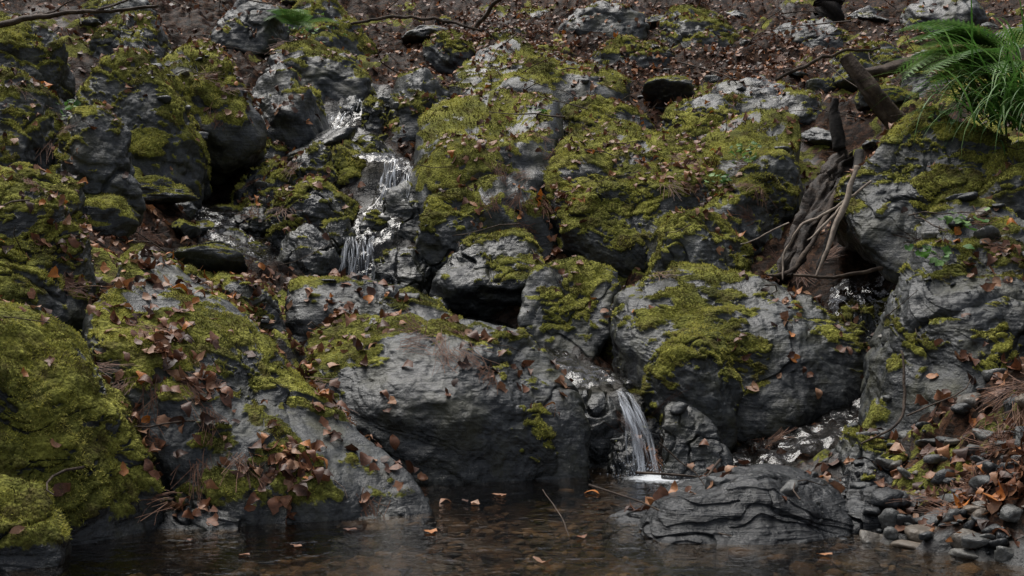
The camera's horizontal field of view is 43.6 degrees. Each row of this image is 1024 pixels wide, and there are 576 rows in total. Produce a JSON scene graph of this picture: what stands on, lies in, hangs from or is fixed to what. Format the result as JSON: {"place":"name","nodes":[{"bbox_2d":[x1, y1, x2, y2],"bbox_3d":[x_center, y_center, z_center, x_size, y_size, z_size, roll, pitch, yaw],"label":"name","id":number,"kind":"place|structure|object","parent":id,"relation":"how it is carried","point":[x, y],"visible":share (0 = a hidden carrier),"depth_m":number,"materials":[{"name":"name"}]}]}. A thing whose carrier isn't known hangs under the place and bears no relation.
{"place":"outdoors","nodes":[
{"label":"outdoors","id":0,"kind":"place"},
{"bbox_2d":[191,202,306,275],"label":"stream water","id":1,"kind":"structure","parent":0,"point":[213,212],"depth_m":8.78,"materials":[{"name":"white liquid"}]},
{"bbox_2d":[330,94,639,389],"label":"stream water","id":2,"kind":"structure","parent":0,"point":[374,244],"depth_m":8.75,"materials":[{"name":"white liquid"}]},
{"bbox_2d":[0,467,1022,575],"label":"pool water","id":3,"kind":"structure","parent":0,"point":[655,478],"depth_m":4.67,"materials":[{"name":"brown liquid"}]},
{"bbox_2d":[149,500,260,575],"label":"streambed rock","id":4,"kind":"object","parent":3,"relation":"in","point":[196,526],"visible":0.52,"depth_m":4.74,"materials":[{"name":"stone"}]},
{"bbox_2d":[187,490,831,562],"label":"floating leaves","id":5,"kind":"object","parent":3,"relation":"on","point":[476,502],"visible":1,"depth_m":4.69,"materials":[{"name":"brown plant"}]},
{"bbox_2d":[542,489,576,560],"bbox_3d":[0.184,0.894,4.902,0.019,0.075,1.107,0,0,-5],"label":"stick","id":6,"kind":"object","parent":3,"relation":"in","point":[563,521],"visible":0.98,"depth_m":4.84,"materials":[{"name":"brown wood"}]},
{"bbox_2d":[607,405,666,477],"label":"water splash","id":7,"kind":"structure","parent":3,"relation":"on","point":[644,462],"depth_m":6.15,"materials":[{"name":"white liquid"}]},
{"bbox_2d":[0,0,1023,575],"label":"ground","id":8,"kind":"structure","parent":0,"point":[858,132],"depth_m":8.62,"materials":[{"name":"soil"}]},
{"bbox_2d":[0,66,68,169],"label":"mossy boulder","id":9,"kind":"object","parent":8,"relation":"on","point":[28,145],"visible":0.45,"depth_m":7.71,"materials":[{"name":"stone"}]},
{"bbox_2d":[55,99,80,119],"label":"seedling","id":10,"kind":"object","parent":9,"relation":"on","point":[76,103],"visible":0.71,"depth_m":7.89,"materials":[{"name":"green plant"}]},
{"bbox_2d":[0,474,71,575],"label":"mossy bank rock","id":11,"kind":"object","parent":8,"relation":"on","point":[46,557],"visible":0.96,"depth_m":4.16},
{"bbox_2d":[0,12,75,101],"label":"mossy outcrop","id":12,"kind":"object","parent":8,"relation":"on","point":[61,78],"visible":0.41,"depth_m":9.11,"materials":[{"name":"stone"}]},
{"bbox_2d":[0,162,88,224],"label":"mossy boulder","id":13,"kind":"object","parent":8,"relation":"on","point":[75,206],"visible":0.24,"depth_m":7.01,"materials":[{"name":"plant"}]},
{"bbox_2d":[0,177,99,335],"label":"mossy bank rock","id":14,"kind":"object","parent":8,"relation":"on","point":[49,294],"visible":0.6,"depth_m":5.56,"materials":[{"name":"stone"}]},
{"bbox_2d":[0,301,166,575],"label":"mossy bank rock","id":15,"kind":"object","parent":8,"relation":"on","point":[108,524],"visible":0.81,"depth_m":4.60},
{"bbox_2d":[48,102,145,226],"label":"boulder","id":16,"kind":"object","parent":8,"relation":"on","point":[104,150],"visible":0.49,"depth_m":7.54,"materials":[{"name":"stone"}]},
{"bbox_2d":[81,0,156,23],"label":"mossy boulder","id":17,"kind":"object","parent":8,"relation":"on","point":[103,17],"visible":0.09,"depth_m":11.54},
{"bbox_2d":[88,11,171,58],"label":"boulder","id":18,"kind":"object","parent":8,"relation":"on","point":[109,42],"visible":0.49,"depth_m":10.48,"materials":[{"name":"stone"}]},
{"bbox_2d":[73,48,211,207],"bbox_3d":[-2.696,-1.002,9.162,1.072,1.449,1.006,0,0,0],"label":"mossy outcrop","id":19,"kind":"object","parent":8,"relation":"on","point":[134,111],"visible":0.44,"depth_m":8.90,"materials":[{"name":"stone"}]},
{"bbox_2d":[120,243,206,279],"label":"boulder","id":20,"kind":"object","parent":8,"relation":"on","point":[188,271],"visible":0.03,"depth_m":6.94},
{"bbox_2d":[162,40,266,185],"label":"mossy outcrop","id":21,"kind":"object","parent":8,"relation":"on","point":[236,146],"visible":0.51,"depth_m":9.47,"materials":[{"name":"stone"}]},
{"bbox_2d":[223,228,268,247],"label":"streambed rock","id":22,"kind":"object","parent":8,"relation":"on","point":[239,235],"visible":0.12,"depth_m":8.77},
{"bbox_2d":[229,205,266,235],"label":"streambed rock","id":23,"kind":"object","parent":8,"relation":"on","point":[253,226],"visible":0.39,"depth_m":8.97,"materials":[{"name":"stone"}]},
{"bbox_2d":[210,272,286,333],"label":"boulder","id":24,"kind":"object","parent":8,"relation":"on","point":[264,298],"visible":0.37,"depth_m":6.82,"materials":[{"name":"stone"}]},
{"bbox_2d":[208,0,289,59],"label":"boulder","id":25,"kind":"object","parent":8,"relation":"on","point":[238,34],"visible":0.62,"depth_m":11.91,"materials":[{"name":"stone"}]},
{"bbox_2d":[264,9,339,29],"bbox_3d":[-2.002,-2.489,12.057,0.472,0.216,0.777,0,0,27],"label":"fern","id":26,"kind":"object","parent":25,"relation":"on","point":[298,19],"visible":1,"depth_m":12.03,"materials":[{"name":"green plant"}]},
{"bbox_2d":[80,248,436,555],"bbox_3d":[-1.264,0.439,5.536,1.180,1.259,1.839,0,0,-34],"label":"mossy bank rock","id":27,"kind":"object","parent":8,"relation":"on","point":[352,476],"visible":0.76,"depth_m":5.13,"materials":[{"name":"stone"}]},
{"bbox_2d":[230,159,287,208],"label":"streambed rock","id":28,"kind":"object","parent":8,"relation":"on","point":[251,189],"visible":0.39,"depth_m":9.44,"materials":[{"name":"stone"}]},
{"bbox_2d":[263,139,286,159],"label":"streambed rock","id":29,"kind":"object","parent":8,"relation":"on","point":[272,152],"visible":0.17,"depth_m":10.13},
{"bbox_2d":[250,62,329,151],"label":"boulder","id":30,"kind":"object","parent":8,"relation":"on","point":[290,127],"visible":0.36,"depth_m":10.35,"materials":[{"name":"stone"}]},
{"bbox_2d":[276,223,343,276],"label":"streambed rock","id":31,"kind":"object","parent":8,"relation":"on","point":[324,261],"visible":0.48,"depth_m":8.37,"materials":[{"name":"stone"}]},
{"bbox_2d":[265,176,358,249],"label":"streambed rock","id":32,"kind":"object","parent":8,"relation":"on","point":[315,208],"visible":0.48,"depth_m":8.92,"materials":[{"name":"stone"}]},
{"bbox_2d":[285,142,341,189],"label":"streambed rock","id":33,"kind":"object","parent":8,"relation":"on","point":[312,160],"visible":0.48,"depth_m":9.58,"materials":[{"name":"stone"}]},
{"bbox_2d":[287,11,346,42],"bbox_3d":[-1.989,-2.539,12.472,0.482,0.271,0.681,0,0,39],"label":"seedling","id":34,"kind":"object","parent":8,"relation":"on","point":[289,27],"visible":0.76,"depth_m":12.49,"materials":[{"name":"green plant"}]},
{"bbox_2d":[312,87,324,110],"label":"streambed rock","id":35,"kind":"object","parent":8,"relation":"on","point":[318,97],"visible":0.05,"depth_m":10.78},
{"bbox_2d":[265,39,375,102],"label":"mossy boulder","id":36,"kind":"object","parent":8,"relation":"on","point":[334,78],"visible":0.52,"depth_m":11.35,"materials":[{"name":"stone"}]},
{"bbox_2d":[286,0,376,55],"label":"mossy outcrop","id":37,"kind":"object","parent":8,"relation":"on","point":[350,43],"visible":0.35,"depth_m":12.92,"materials":[{"name":"stone"}]},
{"bbox_2d":[321,216,356,274],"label":"streambed rock","id":38,"kind":"object","parent":8,"relation":"on","point":[345,230],"visible":0.5,"depth_m":8.64,"materials":[{"name":"stone"}]},
{"bbox_2d":[331,140,366,184],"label":"streambed rock","id":39,"kind":"object","parent":8,"relation":"on","point":[342,170],"visible":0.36,"depth_m":9.80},
{"bbox_2d":[338,95,361,122],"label":"streambed rock","id":40,"kind":"object","parent":8,"relation":"on","point":[351,101],"visible":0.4,"depth_m":11.02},
{"bbox_2d":[284,276,452,344],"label":"boulder","id":41,"kind":"object","parent":8,"relation":"on","point":[301,314],"visible":0.29,"depth_m":7.11,"materials":[{"name":"stone"}]},
{"bbox_2d":[358,210,387,232],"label":"streambed rock","id":42,"kind":"object","parent":8,"relation":"on","point":[365,223],"visible":0.3,"depth_m":8.92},
{"bbox_2d":[354,134,393,153],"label":"streambed rock","id":43,"kind":"object","parent":8,"relation":"on","point":[371,141],"visible":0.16,"depth_m":10.18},
{"bbox_2d":[361,96,387,132],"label":"streambed rock","id":44,"kind":"object","parent":8,"relation":"on","point":[374,118],"visible":0.63,"depth_m":10.81,"materials":[{"name":"stone"}]},
{"bbox_2d":[327,478,430,556],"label":"streambed rock","id":45,"kind":"object","parent":8,"relation":"on","point":[396,533],"visible":0.31,"depth_m":4.96,"materials":[{"name":"stone"}]},
{"bbox_2d":[368,247,432,294],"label":"streambed rock","id":46,"kind":"object","parent":8,"relation":"on","point":[412,268],"visible":0.39,"depth_m":8.47,"materials":[{"name":"stone"}]},
{"bbox_2d":[382,180,419,243],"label":"streambed rock","id":47,"kind":"object","parent":8,"relation":"on","point":[398,204],"visible":0.35,"depth_m":9.13,"materials":[{"name":"stone"}]},
{"bbox_2d":[350,15,480,30],"bbox_3d":[-0.939,-2.567,12.445,1.327,0.200,0.055,0,0,13],"label":"fallen branch","id":48,"kind":"object","parent":8,"relation":"on","point":[408,17],"visible":1,"depth_m":12.43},
{"bbox_2d":[387,67,449,142],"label":"mossy boulder","id":49,"kind":"object","parent":8,"relation":"on","point":[407,118],"visible":0.53,"depth_m":10.85,"materials":[{"name":"stone"}]},
{"bbox_2d":[429,296,449,310],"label":"streambed rock","id":50,"kind":"object","parent":8,"relation":"on","point":[442,301],"visible":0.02,"depth_m":8.05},
{"bbox_2d":[301,313,592,511],"bbox_3d":[-0.334,0.664,6.528,1.441,1.068,1.398,0,0,0],"label":"mossy boulder","id":51,"kind":"object","parent":8,"relation":"on","point":[471,429],"visible":0.69,"depth_m":6.03,"materials":[{"name":"stone"}]},
{"bbox_2d":[422,29,474,74],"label":"boulder","id":52,"kind":"object","parent":8,"relation":"on","point":[440,61],"visible":0.6,"depth_m":12.67,"materials":[{"name":"stone"}]},
{"bbox_2d":[414,187,486,278],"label":"mossy boulder","id":53,"kind":"object","parent":8,"relation":"on","point":[433,246],"visible":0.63,"depth_m":8.62,"materials":[{"name":"stone"}]},
{"bbox_2d":[408,89,564,257],"bbox_3d":[-0.144,-0.764,9.745,1.343,1.784,1.998,0,0,0],"label":"mossy outcrop","id":54,"kind":"object","parent":8,"relation":"on","point":[530,158],"visible":0.46,"depth_m":9.25,"materials":[{"name":"stone"}]},
{"bbox_2d":[527,106,546,112],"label":"seedling","id":55,"kind":"object","parent":54,"relation":"on","point":[543,110],"visible":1,"depth_m":10.02,"materials":[{"name":"green plant"}]},
{"bbox_2d":[429,228,543,316],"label":"boulder","id":56,"kind":"object","parent":8,"relation":"on","point":[461,288],"visible":0.66,"depth_m":8.17,"materials":[{"name":"stone"}]},
{"bbox_2d":[477,27,524,48],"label":"mossy boulder","id":57,"kind":"object","parent":8,"relation":"on","point":[498,36],"visible":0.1,"depth_m":13.17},
{"bbox_2d":[0,0,1023,549],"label":"fallen leaves","id":58,"kind":"object","parent":8,"relation":"on","point":[288,456],"depth_m":6.41,"materials":[{"name":"plant"}]},
{"bbox_2d":[0,0,1023,545],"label":"moss carpet","id":59,"kind":"object","parent":8,"relation":"on","point":[310,278],"visible":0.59,"depth_m":7.61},
{"bbox_2d":[0,0,158,27],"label":"bare branch","id":60,"kind":"object","parent":59,"relation":"on","point":[23,18],"visible":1,"depth_m":7.99,"materials":[{"name":"brown wood"}]},
{"bbox_2d":[740,149,883,279],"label":"driftwood roots","id":61,"kind":"object","parent":59,"relation":"on","point":[817,210],"visible":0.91,"depth_m":7.68,"materials":[{"name":"brown wood"}]},
{"bbox_2d":[828,98,845,151],"bbox_3d":[2.076,-1.044,8.175,0.098,0.351,0.128,0,0,0],"label":"charred stub","id":62,"kind":"object","parent":61,"relation":"on","point":[837,133],"visible":1,"depth_m":8.15,"materials":[{"name":"black wood"}]},
{"bbox_2d":[857,0,1023,159],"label":"grass tuft","id":63,"kind":"object","parent":59,"relation":"on","point":[972,83],"visible":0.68,"depth_m":7.54,"materials":[{"name":"green plant"}]},
{"bbox_2d":[912,48,1023,92],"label":"fern","id":64,"kind":"object","parent":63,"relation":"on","point":[983,54],"visible":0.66,"depth_m":7.59,"materials":[{"name":"green plant"}]},
{"bbox_2d":[893,18,1023,93],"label":"fern","id":65,"kind":"object","parent":59,"relation":"on","point":[981,38],"visible":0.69,"depth_m":7.95,"materials":[{"name":"green plant"}]},
{"bbox_2d":[516,8,548,21],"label":"boulder","id":66,"kind":"object","parent":8,"relation":"on","point":[537,12],"visible":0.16,"depth_m":14.57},
{"bbox_2d":[449,36,630,109],"bbox_3d":[0.254,-1.734,11.586,1.647,1.340,1.890,0,0,0],"label":"rock slab","id":67,"kind":"object","parent":8,"relation":"on","point":[564,83],"visible":0.4,"depth_m":11.16,"materials":[{"name":"stone"}]},
{"bbox_2d":[66,0,1023,309],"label":"scattered rocks","id":68,"kind":"object","parent":8,"relation":"on","point":[210,258],"visible":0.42,"depth_m":9.38,"materials":[{"name":"stone"}]},
{"bbox_2d":[129,484,998,575],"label":"pool pebbles","id":69,"kind":"object","parent":8,"relation":"on","point":[798,568],"visible":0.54,"depth_m":4.66,"materials":[{"name":"stone"}]},
{"bbox_2d":[517,256,620,357],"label":"boulder","id":70,"kind":"object","parent":8,"relation":"on","point":[580,328],"visible":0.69,"depth_m":7.62,"materials":[{"name":"stone"}]},
{"bbox_2d":[125,29,1023,575],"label":"gravel","id":71,"kind":"structure","parent":8,"relation":"on","point":[967,539],"depth_m":4.73,"materials":[{"name":"gravel"}]},
{"bbox_2d":[576,379,621,466],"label":"streambed rock","id":72,"kind":"object","parent":8,"relation":"on","point":[600,405],"visible":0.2,"depth_m":6.45,"materials":[{"name":"stone"}]},
{"bbox_2d":[558,1,649,40],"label":"rock slab","id":73,"kind":"object","parent":8,"relation":"on","point":[614,14],"visible":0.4,"depth_m":13.68,"materials":[{"name":"stone"}]},
{"bbox_2d":[561,95,654,135],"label":"mossy boulder","id":74,"kind":"object","parent":8,"relation":"on","point":[623,109],"visible":0.3,"depth_m":10.47,"materials":[{"name":"plant"}]},
{"bbox_2d":[606,430,646,489],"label":"streambed rock","id":75,"kind":"object","parent":8,"relation":"on","point":[626,449],"visible":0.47,"depth_m":6.21,"materials":[{"name":"stone"}]},
{"bbox_2d":[602,510,653,558],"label":"slate rock","id":76,"kind":"object","parent":8,"relation":"on","point":[627,518],"visible":0.45,"depth_m":4.86,"materials":[{"name":"stone"}]},
{"bbox_2d":[590,35,674,68],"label":"mossy boulder","id":77,"kind":"object","parent":8,"relation":"on","point":[643,60],"visible":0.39,"depth_m":12.71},
{"bbox_2d":[543,120,724,277],"bbox_3d":[0.898,-0.522,9.362,1.367,1.541,1.761,0,0,0],"label":"mossy outcrop","id":78,"kind":"object","parent":8,"relation":"on","point":[589,243],"visible":0.55,"depth_m":8.81,"materials":[{"name":"stone"}]},
{"bbox_2d":[630,389,660,447],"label":"streambed rock","id":79,"kind":"object","parent":8,"relation":"on","point":[652,433],"visible":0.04,"depth_m":6.60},
{"bbox_2d":[640,330,743,450],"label":"mossy boulder","id":80,"kind":"object","parent":8,"relation":"on","point":[713,395],"visible":0.69,"depth_m":6.47,"materials":[{"name":"stone"}]},
{"bbox_2d":[659,401,733,486],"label":"streambed rock","id":81,"kind":"object","parent":8,"relation":"on","point":[684,434],"visible":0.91,"depth_m":6.13,"materials":[{"name":"stone"}]},
{"bbox_2d":[655,4,740,47],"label":"boulder","id":82,"kind":"object","parent":8,"relation":"on","point":[687,28],"visible":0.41,"depth_m":13.40,"materials":[{"name":"stone"}]},
{"bbox_2d":[644,207,753,276],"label":"mossy boulder","id":83,"kind":"object","parent":8,"relation":"on","point":[697,248],"visible":0.43,"depth_m":8.17,"materials":[{"name":"stone"}]},
{"bbox_2d":[660,93,739,139],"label":"mossy boulder","id":84,"kind":"object","parent":8,"relation":"on","point":[718,101],"visible":0.42,"depth_m":10.33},
{"bbox_2d":[610,263,866,443],"bbox_3d":[1.264,0.394,7.253,1.412,1.089,1.394,0,0,0],"label":"mossy boulder","id":85,"kind":"object","parent":8,"relation":"on","point":[787,399],"visible":0.51,"depth_m":6.88,"materials":[{"name":"stone"}]},
{"bbox_2d":[638,463,854,572],"bbox_3d":[0.874,0.869,4.807,0.812,0.350,0.805,0,0,0],"label":"slate rock","id":86,"kind":"object","parent":8,"relation":"on","point":[749,507],"visible":0.88,"depth_m":4.59,"materials":[{"name":"stone"}]},
{"bbox_2d":[697,108,802,257],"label":"mossy outcrop","id":87,"kind":"object","parent":8,"relation":"on","point":[786,168],"visible":0.41,"depth_m":8.98,"materials":[{"name":"stone"}]},
{"bbox_2d":[704,172,744,183],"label":"seedling","id":88,"kind":"object","parent":87,"relation":"on","point":[724,179],"visible":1,"depth_m":8.79,"materials":[{"name":"green plant"}]},
{"bbox_2d":[728,140,761,164],"bbox_3d":[1.637,-0.954,8.983,0.244,0.160,0.358,0,0,0],"label":"seedling","id":89,"kind":"object","parent":87,"relation":"on","point":[740,150],"visible":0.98,"depth_m":9.01,"materials":[{"name":"green plant"}]},
{"bbox_2d":[707,75,825,127],"bbox_3d":[2.230,-1.377,11.078,1.268,1.012,1.315,0,0,0],"label":"rock slab","id":90,"kind":"object","parent":8,"relation":"on","point":[792,100],"visible":0.3,"depth_m":10.66,"materials":[{"name":"stone"}]},
{"bbox_2d":[773,17,849,49],"bbox_3d":[3.115,-2.471,13.207,0.992,0.670,0.866,0,0,0],"label":"rock slab","id":91,"kind":"object","parent":8,"relation":"on","point":[812,38],"visible":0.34,"depth_m":12.94,"materials":[{"name":"stone"}]},
{"bbox_2d":[810,0,844,21],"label":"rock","id":92,"kind":"object","parent":8,"relation":"on","point":[831,10],"visible":0.49,"depth_m":13.68,"materials":[{"name":"black stone"}]},
{"bbox_2d":[775,47,879,80],"bbox_3d":[2.543,-1.794,10.235,0.961,0.324,0.077,0,0,-18],"label":"fallen branch","id":93,"kind":"object","parent":8,"relation":"on","point":[810,63],"visible":0.97,"depth_m":10.20,"materials":[{"name":"brown wood"}]},
{"bbox_2d":[841,308,877,350],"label":"boulder","id":94,"kind":"object","parent":8,"relation":"on","point":[867,327],"visible":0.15,"depth_m":7.13,"materials":[{"name":"stone"}]},
{"bbox_2d":[829,40,901,67],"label":"mossy boulder","id":95,"kind":"object","parent":8,"relation":"on","point":[865,55],"visible":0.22,"depth_m":11.66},
{"bbox_2d":[828,426,907,492],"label":"boulder","id":96,"kind":"object","parent":8,"relation":"on","point":[854,450],"visible":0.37,"depth_m":5.47,"materials":[{"name":"stone"}]},
{"bbox_2d":[860,350,906,444],"bbox_3d":[1.655,0.476,5.588,0.098,0.396,0.357,0,0,45],"label":"curved twig","id":97,"kind":"object","parent":96,"relation":"on","point":[903,406],"visible":1,"depth_m":5.60,"materials":[{"name":"brown wood"}]},
{"bbox_2d":[839,53,905,129],"bbox_3d":[2.354,-1.237,8.234,0.477,0.575,0.163,0,0,10],"label":"broken trunk","id":98,"kind":"object","parent":8,"relation":"on","point":[872,92],"visible":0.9,"depth_m":8.20,"materials":[{"name":"brown wood"}]},
{"bbox_2d":[842,484,905,534],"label":"slate rock","id":99,"kind":"object","parent":8,"relation":"on","point":[857,502],"visible":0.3,"depth_m":4.76,"materials":[{"name":"stone"}]},
{"bbox_2d":[865,56,969,77],"bbox_3d":[2.862,-1.538,8.827,0.965,0.221,0.145,0,0,-20],"label":"fallen log","id":100,"kind":"object","parent":8,"relation":"on","point":[886,69],"visible":0.34,"depth_m":8.72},
{"bbox_2d":[834,106,1011,283],"bbox_3d":[2.453,-0.560,7.713,1.038,1.094,1.251,0,0,0],"label":"leaning boulder","id":101,"kind":"object","parent":8,"relation":"on","point":[866,229],"visible":0.68,"depth_m":7.46,"materials":[{"name":"stone"}]},
{"bbox_2d":[928,106,965,124],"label":"seedling","id":102,"kind":"object","parent":101,"relation":"on","point":[949,111],"visible":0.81,"depth_m":7.58,"materials":[{"name":"green plant"}]},
{"bbox_2d":[858,198,1023,439],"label":"boulder","id":103,"kind":"object","parent":8,"relation":"on","point":[933,297],"visible":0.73,"depth_m":5.91,"materials":[{"name":"stone"}]},
{"bbox_2d":[904,244,974,265],"bbox_3d":[2.037,-0.157,6.056,0.296,0.108,0.200,0,0,44],"label":"seedling","id":104,"kind":"object","parent":103,"relation":"on","point":[946,256],"visible":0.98,"depth_m":6.06,"materials":[{"name":"green plant"}]},
{"bbox_2d":[936,207,989,230],"bbox_3d":[2.184,-0.330,6.188,0.250,0.109,0.216,0,0,24],"label":"seedling","id":105,"kind":"object","parent":103,"relation":"on","point":[949,219],"visible":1,"depth_m":6.14,"materials":[{"name":"green plant"}]},
{"bbox_2d":[900,0,989,32],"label":"boulder","id":106,"kind":"object","parent":8,"relation":"on","point":[960,10],"visible":0.27,"depth_m":12.46,"materials":[{"name":"stone"}]},
{"bbox_2d":[900,45,990,97],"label":"boulder","id":107,"kind":"object","parent":8,"relation":"on","point":[919,81],"visible":0.06,"depth_m":10.09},
{"bbox_2d":[977,141,1023,219],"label":"boulder","id":108,"kind":"object","parent":8,"relation":"on","point":[1014,201],"visible":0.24,"depth_m":7.04,"materials":[{"name":"stone"}]},
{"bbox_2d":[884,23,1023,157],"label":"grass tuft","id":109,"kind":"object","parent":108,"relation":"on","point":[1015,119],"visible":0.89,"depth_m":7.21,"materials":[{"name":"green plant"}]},
{"bbox_2d":[730,276,889,466],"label":"stream water","id":110,"kind":"structure","parent":0,"point":[824,431],"depth_m":6.51,"materials":[{"name":"white liquid"}]}
]}

